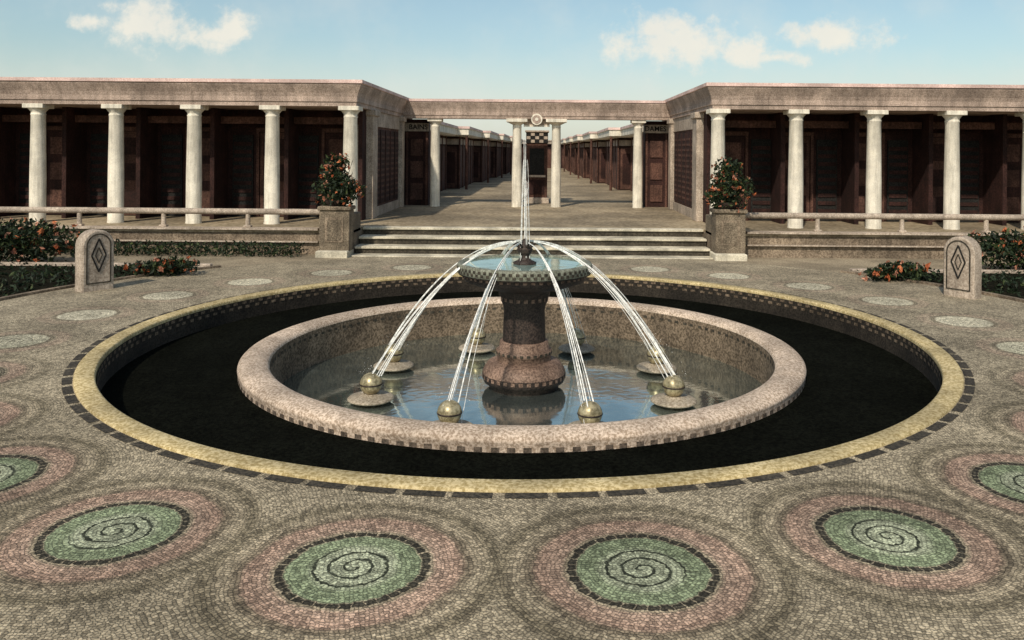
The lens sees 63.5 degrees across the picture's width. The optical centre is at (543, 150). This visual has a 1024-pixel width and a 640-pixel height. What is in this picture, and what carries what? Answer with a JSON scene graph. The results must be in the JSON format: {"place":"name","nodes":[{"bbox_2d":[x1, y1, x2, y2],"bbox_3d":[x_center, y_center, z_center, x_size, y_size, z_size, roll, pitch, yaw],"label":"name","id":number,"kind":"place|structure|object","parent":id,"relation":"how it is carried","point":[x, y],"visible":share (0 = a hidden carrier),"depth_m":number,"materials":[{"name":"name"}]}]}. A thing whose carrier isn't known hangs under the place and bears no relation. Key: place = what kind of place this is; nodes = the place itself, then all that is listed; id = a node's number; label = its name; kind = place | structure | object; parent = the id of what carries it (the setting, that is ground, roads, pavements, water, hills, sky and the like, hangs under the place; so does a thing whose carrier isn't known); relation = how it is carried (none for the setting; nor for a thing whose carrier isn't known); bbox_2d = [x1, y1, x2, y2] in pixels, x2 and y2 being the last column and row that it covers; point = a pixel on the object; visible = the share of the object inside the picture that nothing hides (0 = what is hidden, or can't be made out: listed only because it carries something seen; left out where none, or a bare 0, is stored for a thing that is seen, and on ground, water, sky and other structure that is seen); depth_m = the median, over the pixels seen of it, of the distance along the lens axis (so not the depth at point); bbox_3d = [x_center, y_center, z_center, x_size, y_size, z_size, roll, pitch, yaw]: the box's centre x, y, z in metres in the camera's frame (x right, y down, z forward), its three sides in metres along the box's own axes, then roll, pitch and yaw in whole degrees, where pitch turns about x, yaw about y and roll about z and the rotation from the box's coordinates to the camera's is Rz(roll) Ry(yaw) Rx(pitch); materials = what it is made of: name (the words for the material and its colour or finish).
{"place":"outdoors","nodes":[
{"label":"outdoors","id":0,"kind":"place"},
{"bbox_2d":[1,252,1021,273],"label":"gravel path","id":1,"kind":"structure","parent":0,"point":[822,264],"depth_m":19.57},
{"bbox_2d":[0,217,82,261],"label":"flowering shrub","id":2,"kind":"object","parent":1,"relation":"on","point":[20,241],"visible":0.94,"depth_m":18.28,"materials":[{"name":"green plant"}]},
{"bbox_2d":[5,239,304,257],"bbox_3d":[-15.081,2.300,20.064,18.489,0.434,0.735,0,0,0],"label":"hedge","id":3,"kind":"object","parent":1,"relation":"on","point":[196,249],"visible":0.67,"depth_m":19.95,"materials":[{"name":"green plant"}]},
{"bbox_2d":[315,205,360,257],"bbox_3d":[-5.061,1.960,20.525,0.800,1.240,1.550,0,0,0],"label":"stone pedestal","id":4,"kind":"object","parent":1,"relation":"on","point":[338,225],"visible":0.98,"depth_m":19.95,"materials":[{"name":"beige stone"}]},
{"bbox_2d":[311,152,366,205],"bbox_3d":[-5.031,0.755,20.221,1.293,1.488,1.007,0,0,17],"label":"potted geranium bush","id":5,"kind":"object","parent":4,"relation":"on","point":[338,182],"visible":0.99,"depth_m":20.01,"materials":[{"name":"green plant"}]},
{"bbox_2d":[705,208,747,260],"bbox_3d":[4.499,2.035,20.525,0.800,1.240,1.550,0,0,0],"label":"stone pedestal","id":6,"kind":"object","parent":1,"relation":"on","point":[725,228],"visible":0.95,"depth_m":19.95,"materials":[{"name":"beige stone"}]},
{"bbox_2d":[702,155,756,212],"bbox_3d":[4.522,0.836,20.159,1.313,1.484,0.926,0,0,28],"label":"potted geranium bush","id":7,"kind":"object","parent":6,"relation":"on","point":[726,180],"visible":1,"depth_m":20.00,"materials":[{"name":"green plant"}]},
{"bbox_2d":[962,226,1023,269],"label":"flowering shrub","id":8,"kind":"object","parent":1,"relation":"on","point":[1011,245],"visible":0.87,"depth_m":18.27,"materials":[{"name":"green plant"}]},
{"bbox_2d":[0,257,1023,639],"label":"mosaic plaza pavement","id":9,"kind":"structure","parent":0,"point":[104,537],"depth_m":5.60,"materials":[{"name":"beige stone"}]},
{"bbox_2d":[75,229,113,292],"bbox_3d":[-8.195,1.986,15.096,0.294,1.100,0.580,0,0,34],"label":"carved stone stele","id":10,"kind":"object","parent":9,"relation":"on","point":[94,259],"visible":1,"depth_m":14.96,"materials":[{"name":"beige stone"}]},
{"bbox_2d":[61,142,974,497],"bbox_3d":[-0.278,1.688,11.950,11.550,3.780,11.550,0,0,0],"label":"fountain","id":11,"kind":"object","parent":9,"relation":"on","point":[523,372],"visible":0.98,"depth_m":11.02,"materials":[{"name":"stone"}]},
{"bbox_2d":[943,236,981,299],"bbox_3d":[7.633,2.110,15.096,0.294,1.100,0.580,0,0,-34],"label":"carved stone stele","id":12,"kind":"object","parent":9,"relation":"on","point":[962,266],"visible":1,"depth_m":14.96,"materials":[{"name":"beige stone"}]},
{"bbox_2d":[0,168,1023,259],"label":"terrace","id":13,"kind":"structure","parent":0,"point":[585,203],"depth_m":22.22,"materials":[{"name":"stone"}]},
{"bbox_2d":[0,207,319,226],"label":"terrace railing","id":14,"kind":"object","parent":13,"relation":"on","point":[79,211],"visible":0.93,"depth_m":20.55,"materials":[{"name":"stone"}]},
{"bbox_2d":[0,107,365,220],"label":"cabin walls and doors","id":15,"kind":"structure","parent":13,"relation":"on","point":[233,151],"depth_m":24.31,"materials":[{"name":"brown wood"}]},
{"bbox_2d":[0,77,409,116],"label":"roof entablature","id":16,"kind":"structure","parent":15,"relation":"on","point":[225,94],"depth_m":21.88,"materials":[{"name":"stone"}]},
{"bbox_2d":[22,103,362,223],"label":"columns","id":17,"kind":"structure","parent":13,"relation":"on","point":[37,183],"depth_m":21.99,"materials":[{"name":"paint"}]},
{"bbox_2d":[357,109,430,218],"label":"side piers and doors","id":18,"kind":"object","parent":13,"relation":"on","point":[397,162],"visible":0.94,"depth_m":27.96,"materials":[{"name":"stone"}]},
{"bbox_2d":[409,124,426,128],"bbox_3d":[-4.543,-0.866,29.920,0.661,0.183,0.012,0,0,0],"label":"lintel lettering","id":19,"kind":"object","parent":18,"relation":"attached to","point":[419,125],"visible":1,"depth_m":29.91,"materials":[{"name":"black tile"}]},
{"bbox_2d":[430,122,522,190],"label":"bathing cabin row","id":20,"kind":"object","parent":13,"relation":"on","point":[469,155],"visible":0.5,"depth_m":47.99,"materials":[{"name":"paint"}]},
{"bbox_2d":[403,99,669,207],"bbox_3d":[-0.266,0.108,29.550,9.880,3.820,0.920,0,0,0],"label":"entrance colonnade","id":21,"kind":"object","parent":13,"relation":"on","point":[555,114],"visible":0.98,"depth_m":29.23,"materials":[{"name":"stone"}]},
{"bbox_2d":[525,130,548,203],"bbox_3d":[-0.270,0.618,32.000,0.920,2.800,1.000,0,0,0],"label":"ticket kiosk","id":22,"kind":"object","parent":13,"relation":"on","point":[536,157],"visible":0.89,"depth_m":31.57,"materials":[{"name":"wood"}]},
{"bbox_2d":[561,124,642,200],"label":"bathing cabin row","id":23,"kind":"object","parent":13,"relation":"on","point":[605,155],"visible":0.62,"depth_m":50.92,"materials":[{"name":"paint"}]},
{"bbox_2d":[643,112,704,221],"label":"side piers and doors","id":24,"kind":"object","parent":13,"relation":"on","point":[673,166],"visible":0.95,"depth_m":28.18,"materials":[{"name":"stone"}]},
{"bbox_2d":[645,126,665,130],"bbox_3d":[4.037,-0.799,29.920,0.770,0.183,0.012,0,0,0],"label":"lintel lettering","id":25,"kind":"object","parent":24,"relation":"attached to","point":[656,128],"visible":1,"depth_m":29.91,"materials":[{"name":"black tile"}]},
{"bbox_2d":[703,112,1022,225],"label":"cabin walls and doors","id":26,"kind":"structure","parent":13,"relation":"on","point":[834,158],"depth_m":24.32,"materials":[{"name":"brown wood"}]},
{"bbox_2d":[663,82,1023,118],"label":"roof entablature","id":27,"kind":"structure","parent":26,"relation":"on","point":[849,98],"depth_m":21.88,"materials":[{"name":"stone"}]},
{"bbox_2d":[706,109,1023,229],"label":"columns","id":28,"kind":"structure","parent":13,"relation":"on","point":[951,194],"depth_m":21.99,"materials":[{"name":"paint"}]},
{"bbox_2d":[746,212,1023,232],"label":"terrace railing","id":29,"kind":"object","parent":13,"relation":"on","point":[901,218],"visible":0.9,"depth_m":20.55,"materials":[{"name":"stone"}]},
{"bbox_2d":[0,0,1023,139],"label":"sky","id":30,"kind":"structure","parent":0,"point":[659,50],"materials":[{"name":"blue"}]},
{"bbox_2d":[3,269,1022,302],"bbox_3d":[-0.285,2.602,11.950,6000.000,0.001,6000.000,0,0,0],"label":"ground","id":31,"kind":"structure","parent":0,"point":[204,269],"depth_m":15.24,"materials":[{"name":"grey stone"}]},
{"bbox_2d":[0,259,220,300],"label":"garden bed","id":32,"kind":"object","parent":31,"relation":"on","point":[20,279],"visible":0.59,"depth_m":16.41,"materials":[{"name":"green plant"}]},
{"bbox_2d":[124,255,200,275],"bbox_3d":[-7.772,2.414,16.918,1.557,0.570,0.924,0,0,0],"label":"flowering shrub","id":33,"kind":"object","parent":32,"relation":"on","point":[159,266],"visible":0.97,"depth_m":16.74,"materials":[{"name":"green plant"}]},
{"bbox_2d":[350,226,712,258],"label":"stone staircase","id":34,"kind":"structure","parent":31,"relation":"on","point":[599,243],"depth_m":20.97,"materials":[{"name":"beige stone"}]},
{"bbox_2d":[840,268,1023,302],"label":"garden bed","id":35,"kind":"object","parent":31,"relation":"on","point":[1007,284],"visible":0.49,"depth_m":16.70,"materials":[{"name":"green plant"}]},
{"bbox_2d":[857,260,935,280],"bbox_3d":[7.199,2.482,16.906,1.481,0.517,0.843,0,0,0],"label":"flowering shrub","id":36,"kind":"object","parent":35,"relation":"on","point":[895,270],"visible":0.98,"depth_m":16.76,"materials":[{"name":"green plant"}]},
{"bbox_2d":[522,140,563,167],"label":"end cabin block","id":37,"kind":"structure","parent":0,"point":[549,151],"depth_m":95.95,"materials":[{"name":"wood"}]}
]}

